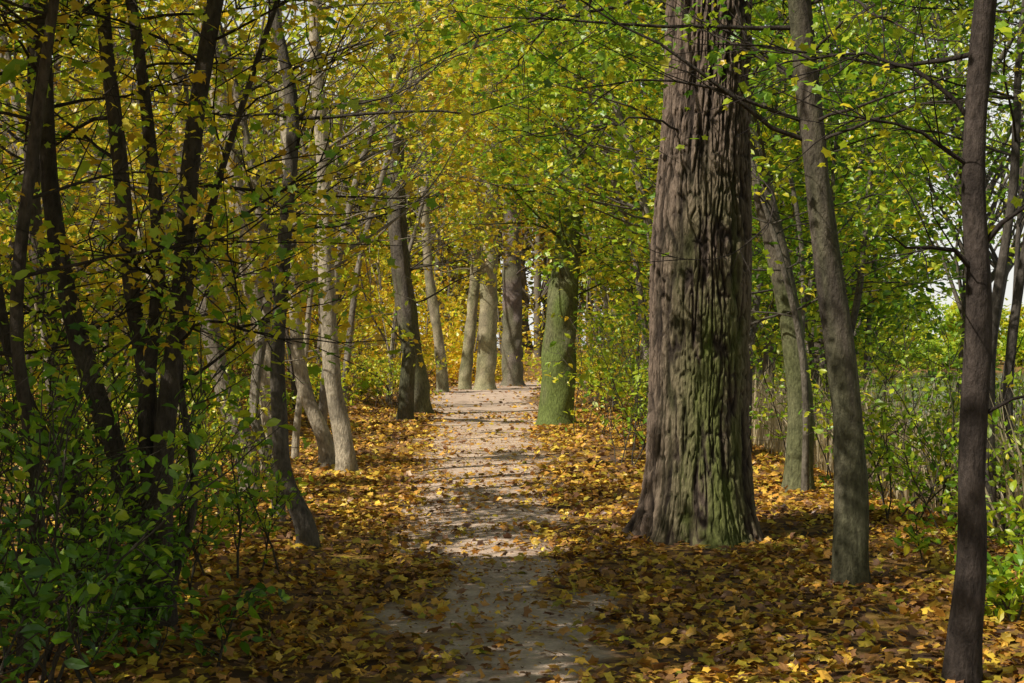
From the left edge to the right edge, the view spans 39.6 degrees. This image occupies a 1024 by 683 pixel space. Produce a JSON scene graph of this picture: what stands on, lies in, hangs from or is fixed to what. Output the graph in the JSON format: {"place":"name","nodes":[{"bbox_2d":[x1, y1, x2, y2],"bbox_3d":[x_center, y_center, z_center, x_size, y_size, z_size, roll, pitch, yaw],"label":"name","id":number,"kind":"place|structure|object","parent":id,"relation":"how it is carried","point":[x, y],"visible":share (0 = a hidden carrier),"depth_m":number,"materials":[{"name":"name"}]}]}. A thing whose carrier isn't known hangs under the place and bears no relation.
{"place":"outdoors","nodes":[
{"label":"outdoors","id":0,"kind":"place"},
{"bbox_2d":[416,381,595,682],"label":"dirt path","id":1,"kind":"structure","parent":0,"point":[529,661],"depth_m":10.00,"materials":[{"name":"dirt"},{"name":"sand"},{"name":"fallen leaves"}]},
{"bbox_2d":[0,332,1023,682],"bbox_3d":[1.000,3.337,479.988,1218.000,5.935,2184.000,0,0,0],"label":"ground","id":2,"kind":"structure","parent":0,"point":[608,656],"depth_m":8.25,"materials":[{"name":"brown soil"}]},
{"bbox_2d":[0,0,90,179],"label":"woodland","id":3,"kind":"object","parent":2,"relation":"on","point":[84,165],"visible":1,"depth_m":7.32,"materials":[{"name":"green plant"}]},
{"bbox_2d":[0,519,111,682],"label":"undergrowth shrub","id":4,"kind":"object","parent":2,"relation":"on","point":[31,629],"visible":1,"depth_m":4.94,"materials":[{"name":"green plant"}]},
{"bbox_2d":[0,456,170,682],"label":"undergrowth shrub","id":5,"kind":"object","parent":2,"relation":"on","point":[121,593],"visible":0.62,"depth_m":5.85,"materials":[{"name":"green plant"}]},
{"bbox_2d":[0,53,176,329],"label":"maple tree","id":6,"kind":"object","parent":2,"relation":"on","point":[18,154],"visible":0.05,"depth_m":17.47,"materials":[{"name":"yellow plant"}]},
{"bbox_2d":[0,80,205,365],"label":"maple sapling","id":7,"kind":"object","parent":2,"relation":"on","point":[70,228],"visible":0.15,"depth_m":12.90,"materials":[{"name":"yellow plant"}]},
{"bbox_2d":[42,39,165,413],"bbox_3d":[-5.806,-1.580,20.336,2.353,5.815,2.853,0,0,0],"label":"maple sapling","id":8,"kind":"object","parent":2,"relation":"on","point":[117,284],"visible":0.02,"depth_m":20.22,"materials":[{"name":"yellow plant"}]},
{"bbox_2d":[0,190,210,542],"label":"undergrowth shrub","id":9,"kind":"object","parent":2,"relation":"on","point":[31,302],"visible":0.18,"depth_m":8.95,"materials":[{"name":"green plant"}]},
{"bbox_2d":[0,272,215,545],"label":"undergrowth shrub","id":10,"kind":"object","parent":2,"relation":"on","point":[79,411],"visible":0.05,"depth_m":10.33,"materials":[{"name":"green plant"}]},
{"bbox_2d":[0,90,216,400],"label":"maple sapling","id":11,"kind":"object","parent":2,"relation":"on","point":[71,252],"visible":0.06,"depth_m":16.72,"materials":[{"name":"yellow plant"}]},
{"bbox_2d":[0,435,230,625],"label":"undergrowth shrub","id":12,"kind":"object","parent":2,"relation":"on","point":[185,464],"visible":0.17,"depth_m":7.79,"materials":[{"name":"green plant"}]},
{"bbox_2d":[0,155,247,428],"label":"maple sapling","id":13,"kind":"object","parent":2,"relation":"on","point":[28,356],"visible":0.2,"depth_m":12.63,"materials":[{"name":"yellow plant"}]},
{"bbox_2d":[0,6,251,288],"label":"maple tree","id":14,"kind":"object","parent":2,"relation":"on","point":[129,100],"visible":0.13,"depth_m":13.83,"materials":[{"name":"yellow plant"}]},
{"bbox_2d":[0,153,253,583],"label":"undergrowth shrub","id":15,"kind":"object","parent":2,"relation":"on","point":[152,327],"visible":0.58,"depth_m":7.03,"materials":[{"name":"green plant"}]},
{"bbox_2d":[0,0,261,520],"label":"maple tree","id":16,"kind":"object","parent":2,"relation":"on","point":[133,107],"visible":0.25,"depth_m":10.83,"materials":[{"name":"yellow plant"}]},
{"bbox_2d":[10,347,252,502],"bbox_3d":[-3.398,0.714,12.771,2.163,1.743,2.730,0,0,0],"label":"undergrowth shrub","id":17,"kind":"object","parent":2,"relation":"on","point":[222,403],"visible":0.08,"depth_m":12.93,"materials":[{"name":"green plant"}]},
{"bbox_2d":[0,271,263,671],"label":"undergrowth shrub","id":18,"kind":"object","parent":2,"relation":"on","point":[20,459],"visible":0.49,"depth_m":6.56,"materials":[{"name":"green plant"}]},
{"bbox_2d":[0,0,272,501],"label":"maple tree","id":19,"kind":"object","parent":2,"relation":"on","point":[211,343],"visible":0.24,"depth_m":13.50,"materials":[{"name":"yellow plant"}]},
{"bbox_2d":[0,223,273,612],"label":"undergrowth shrub","id":20,"kind":"object","parent":2,"relation":"on","point":[227,500],"visible":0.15,"depth_m":8.27,"materials":[{"name":"green plant"}]},
{"bbox_2d":[0,2,299,395],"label":"maple tree","id":21,"kind":"object","parent":2,"relation":"on","point":[97,137],"visible":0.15,"depth_m":16.91,"materials":[{"name":"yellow plant"}]},
{"bbox_2d":[0,255,306,682],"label":"undergrowth shrub","id":22,"kind":"object","parent":2,"relation":"on","point":[167,499],"visible":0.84,"depth_m":6.04,"materials":[{"name":"green plant"}]},
{"bbox_2d":[0,0,347,497],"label":"maple sapling","id":23,"kind":"object","parent":2,"relation":"on","point":[86,189],"visible":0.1,"depth_m":13.50,"materials":[{"name":"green plant"}]},
{"bbox_2d":[71,516,290,666],"bbox_3d":[-1.521,1.202,6.697,1.171,0.755,0.630,0,0,12],"label":"undergrowth shrub","id":24,"kind":"object","parent":2,"relation":"on","point":[154,594],"visible":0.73,"depth_m":6.68,"materials":[{"name":"green plant"}]},
{"bbox_2d":[0,0,387,557],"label":"maple tree","id":25,"kind":"object","parent":2,"relation":"on","point":[37,223],"visible":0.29,"depth_m":9.46,"materials":[{"name":"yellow plant"}]},
{"bbox_2d":[0,0,400,671],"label":"maple tree","id":26,"kind":"object","parent":2,"relation":"on","point":[40,88],"visible":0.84,"depth_m":6.58,"materials":[{"name":"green plant"}]},
{"bbox_2d":[124,403,306,581],"bbox_3d":[-2.062,1.004,9.326,1.254,1.210,1.092,0,0,24],"label":"undergrowth shrub","id":27,"kind":"object","parent":2,"relation":"on","point":[264,523],"visible":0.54,"depth_m":9.33,"materials":[{"name":"green plant"}]},
{"bbox_2d":[137,361,325,530],"bbox_3d":[-2.301,0.832,11.523,1.418,1.503,2.077,0,0,-21],"label":"undergrowth shrub","id":28,"kind":"object","parent":2,"relation":"on","point":[212,426],"visible":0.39,"depth_m":11.64,"materials":[{"name":"green plant"}]},
{"bbox_2d":[75,3,389,469],"bbox_3d":[-3.472,-1.080,17.132,3.972,5.873,2.972,0,0,0],"label":"maple sapling","id":29,"kind":"object","parent":2,"relation":"on","point":[248,342],"visible":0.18,"depth_m":17.08,"materials":[{"name":"yellow plant"}]},
{"bbox_2d":[0,0,488,631],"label":"multi stem maple tree","id":30,"kind":"object","parent":2,"relation":"on","point":[156,416],"visible":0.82,"depth_m":7.33,"materials":[{"name":"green plant"}]},
{"bbox_2d":[82,0,429,520],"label":"maple tree","id":31,"kind":"object","parent":2,"relation":"on","point":[260,354],"visible":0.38,"depth_m":12.15,"materials":[{"name":"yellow plant"}]},
{"bbox_2d":[185,82,339,412],"bbox_3d":[-4.761,-1.575,27.150,3.573,6.455,3.163,0,0,0],"label":"maple sapling","id":32,"kind":"object","parent":2,"relation":"on","point":[232,338],"visible":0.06,"depth_m":27.37,"materials":[{"name":"yellow plant"}]},
{"bbox_2d":[122,0,485,466],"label":"maple tree","id":33,"kind":"object","parent":2,"relation":"on","point":[323,437],"visible":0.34,"depth_m":18.23,"materials":[{"name":"yellow plant"}]},
{"bbox_2d":[189,0,426,460],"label":"maple tree","id":34,"kind":"object","parent":2,"relation":"on","point":[265,380],"visible":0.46,"depth_m":14.92,"materials":[{"name":"yellow plant"}]},
{"bbox_2d":[289,358,373,430],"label":"undergrowth shrub","id":35,"kind":"object","parent":2,"relation":"on","point":[314,381],"visible":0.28,"depth_m":24.25,"materials":[{"name":"green plant"}]},
{"bbox_2d":[60,0,606,549],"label":"maple tree","id":36,"kind":"object","parent":2,"relation":"on","point":[304,522],"visible":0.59,"depth_m":10.66,"materials":[{"name":"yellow plant"}]},
{"bbox_2d":[203,0,522,422],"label":"maple tree","id":37,"kind":"object","parent":2,"relation":"on","point":[448,123],"visible":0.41,"depth_m":22.46,"materials":[{"name":"yellow plant"}]},
{"bbox_2d":[352,362,394,405],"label":"undergrowth shrub","id":38,"kind":"object","parent":2,"relation":"on","point":[362,392],"visible":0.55,"depth_m":35.97,"materials":[{"name":"green plant"}]},
{"bbox_2d":[285,0,470,459],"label":"maple sapling","id":39,"kind":"object","parent":2,"relation":"on","point":[297,426],"visible":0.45,"depth_m":18.97,"materials":[{"name":"yellow plant"}]},
{"bbox_2d":[0,0,782,397],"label":"autumn woodland","id":40,"kind":"object","parent":2,"relation":"on","point":[452,316],"visible":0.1,"depth_m":84.50,"materials":[{"name":"yellow plant"}]},
{"bbox_2d":[277,0,505,473],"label":"maple tree","id":41,"kind":"object","parent":2,"relation":"on","point":[345,456],"visible":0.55,"depth_m":16.95,"materials":[{"name":"yellow plant"}]},
{"bbox_2d":[256,0,533,411],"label":"maple tree","id":42,"kind":"object","parent":2,"relation":"on","point":[351,319],"visible":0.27,"depth_m":26.99,"materials":[{"name":"yellow plant"}]},
{"bbox_2d":[321,0,484,420],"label":"linden tree","id":43,"kind":"object","parent":2,"relation":"on","point":[405,409],"visible":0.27,"depth_m":29.89,"materials":[{"name":"yellow plant"}]},
{"bbox_2d":[351,342,457,409],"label":"undergrowth shrub","id":44,"kind":"object","parent":2,"relation":"on","point":[395,372],"visible":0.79,"depth_m":34.37,"materials":[{"name":"green plant"}]},
{"bbox_2d":[352,192,456,404],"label":"maple sapling","id":45,"kind":"object","parent":2,"relation":"on","point":[438,215],"visible":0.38,"depth_m":38.01,"materials":[{"name":"yellow plant"}]},
{"bbox_2d":[331,0,530,392],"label":"linden tree","id":46,"kind":"object","parent":2,"relation":"on","point":[442,383],"visible":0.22,"depth_m":49.88,"materials":[{"name":"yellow plant"}]},
{"bbox_2d":[328,0,538,414],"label":"linden tree","id":47,"kind":"object","parent":2,"relation":"on","point":[422,402],"visible":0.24,"depth_m":32.89,"materials":[{"name":"yellow plant"}]},
{"bbox_2d":[385,3,531,403],"bbox_3d":[-1.520,-4.504,38.240,4.218,12.792,5.426,0,0,0],"label":"maple tree","id":48,"kind":"object","parent":2,"relation":"on","point":[484,276],"visible":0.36,"depth_m":38.04,"materials":[{"name":"yellow plant"}]},
{"bbox_2d":[374,0,598,389],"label":"linden tree","id":49,"kind":"object","parent":2,"relation":"on","point":[486,363],"visible":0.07,"depth_m":52.72,"materials":[{"name":"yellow plant"}]},
{"bbox_2d":[385,0,596,388],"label":"linden tree","id":50,"kind":"object","parent":2,"relation":"on","point":[465,373],"visible":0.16,"depth_m":53.83,"materials":[{"name":"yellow plant"}]},
{"bbox_2d":[0,358,1023,682],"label":"fallen leaves","id":51,"kind":"object","parent":2,"relation":"on","point":[582,484],"visible":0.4,"depth_m":9.14,"materials":[{"name":"orange plant"}]},
{"bbox_2d":[419,12,606,385],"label":"linden tree","id":52,"kind":"object","parent":2,"relation":"on","point":[511,366],"visible":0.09,"depth_m":58.69,"materials":[{"name":"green plant"}]},
{"bbox_2d":[429,2,662,425],"bbox_3d":[0.882,-3.817,28.296,5.896,11.480,6.091,0,0,31],"label":"linden tree","id":53,"kind":"object","parent":2,"relation":"on","point":[556,399],"visible":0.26,"depth_m":28.14,"materials":[{"name":"green plant"}]},
{"bbox_2d":[447,0,649,406],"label":"maple tree","id":54,"kind":"object","parent":2,"relation":"on","point":[605,299],"visible":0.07,"depth_m":35.95,"materials":[{"name":"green plant"}]},
{"bbox_2d":[537,287,642,412],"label":"undergrowth shrub","id":55,"kind":"object","parent":2,"relation":"on","point":[600,334],"visible":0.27,"depth_m":32.73,"materials":[{"name":"green plant"}]},
{"bbox_2d":[535,294,649,436],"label":"undergrowth shrub","id":56,"kind":"object","parent":2,"relation":"on","point":[586,363],"visible":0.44,"depth_m":23.84,"materials":[{"name":"green plant"}]},
{"bbox_2d":[536,263,649,451],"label":"undergrowth shrub","id":57,"kind":"object","parent":2,"relation":"on","point":[584,376],"visible":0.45,"depth_m":20.45,"materials":[{"name":"green plant"}]},
{"bbox_2d":[532,97,659,417],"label":"hornbeam tree","id":58,"kind":"object","parent":2,"relation":"on","point":[585,269],"visible":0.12,"depth_m":29.80,"materials":[{"name":"green plant"}]},
{"bbox_2d":[557,318,648,464],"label":"undergrowth shrub","id":59,"kind":"object","parent":2,"relation":"on","point":[633,384],"visible":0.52,"depth_m":18.43,"materials":[{"name":"green plant"}]},
{"bbox_2d":[422,0,796,250],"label":"maple tree","id":60,"kind":"object","parent":2,"relation":"on","point":[643,208],"visible":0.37,"depth_m":20.40,"materials":[{"name":"green plant"}]},
{"bbox_2d":[426,0,801,407],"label":"maple tree","id":61,"kind":"object","parent":2,"relation":"on","point":[580,158],"visible":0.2,"depth_m":25.46,"materials":[{"name":"green plant"}]},
{"bbox_2d":[577,122,658,386],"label":"hornbeam tree","id":62,"kind":"object","parent":2,"relation":"on","point":[602,319],"visible":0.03,"depth_m":36.17,"materials":[{"name":"green plant"}]},
{"bbox_2d":[577,16,661,416],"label":"hornbeam tree","id":63,"kind":"object","parent":2,"relation":"on","point":[608,284],"visible":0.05,"depth_m":30.68,"materials":[{"name":"green plant"}]},
{"bbox_2d":[500,4,794,261],"bbox_3d":[2.136,-2.878,21.459,4.679,9.447,3.796,0,0,0],"label":"hornbeam tree","id":64,"kind":"object","parent":2,"relation":"on","point":[631,228],"visible":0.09,"depth_m":21.28,"materials":[{"name":"green plant"}]},
{"bbox_2d":[580,325,780,446],"bbox_3d":[1.943,0.670,17.109,2.363,1.963,2.994,0,0,0],"label":"undergrowth shrub","id":65,"kind":"object","parent":2,"relation":"on","point":[640,435],"visible":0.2,"depth_m":16.48,"materials":[{"name":"green plant"}]},
{"bbox_2d":[552,0,813,320],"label":"hornbeam tree","id":66,"kind":"object","parent":2,"relation":"on","point":[645,225],"visible":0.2,"depth_m":19.36,"materials":[{"name":"green plant"}]},
{"bbox_2d":[538,2,842,377],"bbox_3d":[3.212,-3.091,24.676,4.528,9.906,4.101,0,0,41],"label":"hornbeam tree","id":67,"kind":"object","parent":2,"relation":"on","point":[621,280],"visible":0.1,"depth_m":25.07,"materials":[{"name":"green plant"}]},
{"bbox_2d":[547,0,854,343],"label":"hornbeam tree","id":68,"kind":"object","parent":2,"relation":"on","point":[634,246],"visible":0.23,"depth_m":19.75,"materials":[{"name":"green plant"}]},
{"bbox_2d":[621,273,780,415],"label":"undergrowth shrub","id":69,"kind":"object","parent":2,"relation":"on","point":[637,330],"visible":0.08,"depth_m":21.53,"materials":[{"name":"green plant"}]},
{"bbox_2d":[382,0,1023,549],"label":"oak tree","id":70,"kind":"object","parent":2,"relation":"on","point":[698,480],"visible":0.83,"depth_m":10.88,"materials":[{"name":"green plant"}]},
{"bbox_2d":[465,0,941,492],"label":"maple tree","id":71,"kind":"object","parent":2,"relation":"on","point":[792,471],"visible":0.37,"depth_m":14.61,"materials":[{"name":"green plant"}]},
{"bbox_2d":[430,0,1023,589],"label":"maple tree","id":72,"kind":"object","parent":2,"relation":"on","point":[850,552],"visible":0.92,"depth_m":8.83,"materials":[{"name":"green plant"}]},
{"bbox_2d":[553,0,988,494],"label":"hornbeam tree","id":73,"kind":"object","parent":2,"relation":"on","point":[801,349],"visible":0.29,"depth_m":14.34,"materials":[{"name":"green plant"}]},
{"bbox_2d":[630,0,913,452],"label":"hornbeam tree","id":74,"kind":"object","parent":2,"relation":"on","point":[758,298],"visible":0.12,"depth_m":20.92,"materials":[{"name":"green plant"}]},
{"bbox_2d":[592,0,962,418],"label":"hornbeam tree","id":75,"kind":"object","parent":2,"relation":"on","point":[848,255],"visible":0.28,"depth_m":14.79,"materials":[{"name":"green plant"}]},
{"bbox_2d":[559,0,1023,411],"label":"lakeside woodland","id":76,"kind":"object","parent":2,"relation":"on","point":[992,253],"visible":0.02,"depth_m":28.49,"materials":[{"name":"green plant"}]},
{"bbox_2d":[752,89,856,396],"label":"hornbeam tree","id":77,"kind":"object","parent":2,"relation":"on","point":[766,358],"visible":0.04,"depth_m":26.32,"materials":[{"name":"green plant"}]},
{"bbox_2d":[597,277,1023,370],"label":"shore trees","id":78,"kind":"object","parent":2,"relation":"on","point":[953,313],"visible":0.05,"depth_m":189.10,"materials":[{"name":"green plant"}]},
{"bbox_2d":[660,0,963,338],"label":"hornbeam tree","id":79,"kind":"object","parent":2,"relation":"on","point":[796,205],"visible":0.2,"depth_m":19.62,"materials":[{"name":"green plant"}]},
{"bbox_2d":[633,0,1023,682],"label":"maple tree","id":80,"kind":"object","parent":2,"relation":"on","point":[963,652],"visible":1,"depth_m":6.23,"materials":[{"name":"green plant"}]},
{"bbox_2d":[752,37,941,405],"bbox_3d":[5.864,-1.570,26.943,3.894,8.360,4.950,0,0,-39],"label":"hornbeam tree","id":81,"kind":"object","parent":2,"relation":"on","point":[899,337],"visible":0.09,"depth_m":26.45,"materials":[{"name":"green plant"}]},
{"bbox_2d":[751,0,946,447],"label":"hornbeam tree","id":82,"kind":"object","parent":2,"relation":"on","point":[874,265],"visible":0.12,"depth_m":24.71,"materials":[{"name":"green plant"}]},
{"bbox_2d":[751,0,950,312],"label":"hornbeam tree","id":83,"kind":"object","parent":2,"relation":"on","point":[808,296],"visible":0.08,"depth_m":24.95,"materials":[{"name":"green plant"}]},
{"bbox_2d":[750,329,961,472],"bbox_3d":[4.476,0.857,18.846,2.926,2.222,2.972,0,0,0],"label":"undergrowth shrub","id":84,"kind":"object","parent":2,"relation":"on","point":[871,376],"visible":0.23,"depth_m":18.89,"materials":[{"name":"green plant"}]},
{"bbox_2d":[749,296,964,479],"bbox_3d":[3.924,0.495,16.033,2.576,2.307,2.890,0,0,31],"label":"undergrowth shrub","id":85,"kind":"object","parent":2,"relation":"on","point":[816,385],"visible":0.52,"depth_m":15.99,"materials":[{"name":"green plant"}]},
{"bbox_2d":[754,155,962,373],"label":"hornbeam tree","id":86,"kind":"object","parent":2,"relation":"on","point":[859,323],"visible":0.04,"depth_m":31.53,"materials":[{"name":"green plant"}]},
{"bbox_2d":[789,1,970,390],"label":"hornbeam tree","id":87,"kind":"object","parent":2,"relation":"on","point":[877,238],"visible":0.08,"depth_m":26.82,"materials":[{"name":"green plant"}]},
{"bbox_2d":[751,0,1010,406],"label":"hornbeam tree","id":88,"kind":"object","parent":2,"relation":"on","point":[879,304],"visible":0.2,"depth_m":24.35,"materials":[{"name":"green plant"}]},
{"bbox_2d":[752,0,1010,367],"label":"hornbeam tree","id":89,"kind":"object","parent":2,"relation":"on","point":[855,310],"visible":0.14,"depth_m":22.14,"materials":[{"name":"green plant"}]},
{"bbox_2d":[751,0,1023,543],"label":"hornbeam tree","id":90,"kind":"object","parent":2,"relation":"on","point":[1016,162],"visible":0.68,"depth_m":11.61,"materials":[{"name":"green plant"}]},
{"bbox_2d":[752,0,1022,340],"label":"hornbeam tree","id":91,"kind":"object","parent":2,"relation":"on","point":[904,238],"visible":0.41,"depth_m":20.59,"materials":[{"name":"green plant"}]},
{"bbox_2d":[751,356,1023,550],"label":"reeds","id":92,"kind":"object","parent":2,"relation":"on","point":[776,444],"visible":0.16,"depth_m":16.03,"materials":[{"name":"green plant"}]},
{"bbox_2d":[801,302,995,515],"bbox_3d":[3.679,0.648,13.502,1.856,2.125,1.985,0,0,0],"label":"undergrowth shrub","id":93,"kind":"object","parent":2,"relation":"on","point":[899,385],"visible":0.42,"depth_m":13.63,"materials":[{"name":"green plant"}]},
{"bbox_2d":[858,106,953,377],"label":"hornbeam tree","id":94,"kind":"object","parent":2,"relation":"on","point":[896,312],"visible":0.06,"depth_m":42.26,"materials":[{"name":"green plant"}]},
{"bbox_2d":[818,396,999,528],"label":"undergrowth shrub","id":95,"kind":"object","parent":2,"relation":"on","point":[888,455],"visible":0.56,"depth_m":12.05,"materials":[{"name":"green plant"}]},
{"bbox_2d":[798,305,1023,523],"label":"undergrowth shrub","id":96,"kind":"object","parent":2,"relation":"on","point":[897,398],"visible":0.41,"depth_m":13.20,"materials":[{"name":"green plant"}]},
{"bbox_2d":[845,0,1023,464],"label":"hornbeam tree","id":97,"kind":"object","parent":2,"relation":"on","point":[930,90],"visible":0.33,"depth_m":15.96,"materials":[{"name":"green plant"}]},
{"bbox_2d":[851,0,1023,435],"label":"hornbeam tree","id":98,"kind":"object","parent":2,"relation":"on","point":[1017,237],"visible":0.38,"depth_m":19.07,"materials":[{"name":"green plant"}]},
{"bbox_2d":[861,0,1023,529],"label":"hornbeam tree","id":99,"kind":"object","parent":2,"relation":"on","point":[1012,335],"visible":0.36,"depth_m":12.59,"materials":[{"name":"green plant"}]},
{"bbox_2d":[869,475,1023,565],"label":"undergrowth shrub","id":100,"kind":"object","parent":2,"relation":"on","point":[1013,523],"visible":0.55,"depth_m":9.47,"materials":[{"name":"green plant"}]},
{"bbox_2d":[913,384,1023,542],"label":"undergrowth shrub","id":101,"kind":"object","parent":2,"relation":"on","point":[999,470],"visible":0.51,"depth_m":11.37,"materials":[{"name":"green plant"}]},
{"bbox_2d":[950,537,1023,625],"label":"undergrowth shrub","id":102,"kind":"object","parent":2,"relation":"on","point":[996,584],"visible":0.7,"depth_m":7.52,"materials":[{"name":"green plant"}]},
{"bbox_2d":[1,0,1023,348],"label":"sky","id":103,"kind":"structure","parent":0,"point":[1009,287],"materials":[{"name":"white"}]},
{"bbox_2d":[774,372,1023,434],"bbox_3d":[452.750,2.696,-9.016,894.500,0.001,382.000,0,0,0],"label":"lake water","id":104,"kind":"structure","parent":0,"point":[945,394],"depth_m":109.99,"materials":[{"name":"grey liquid"}]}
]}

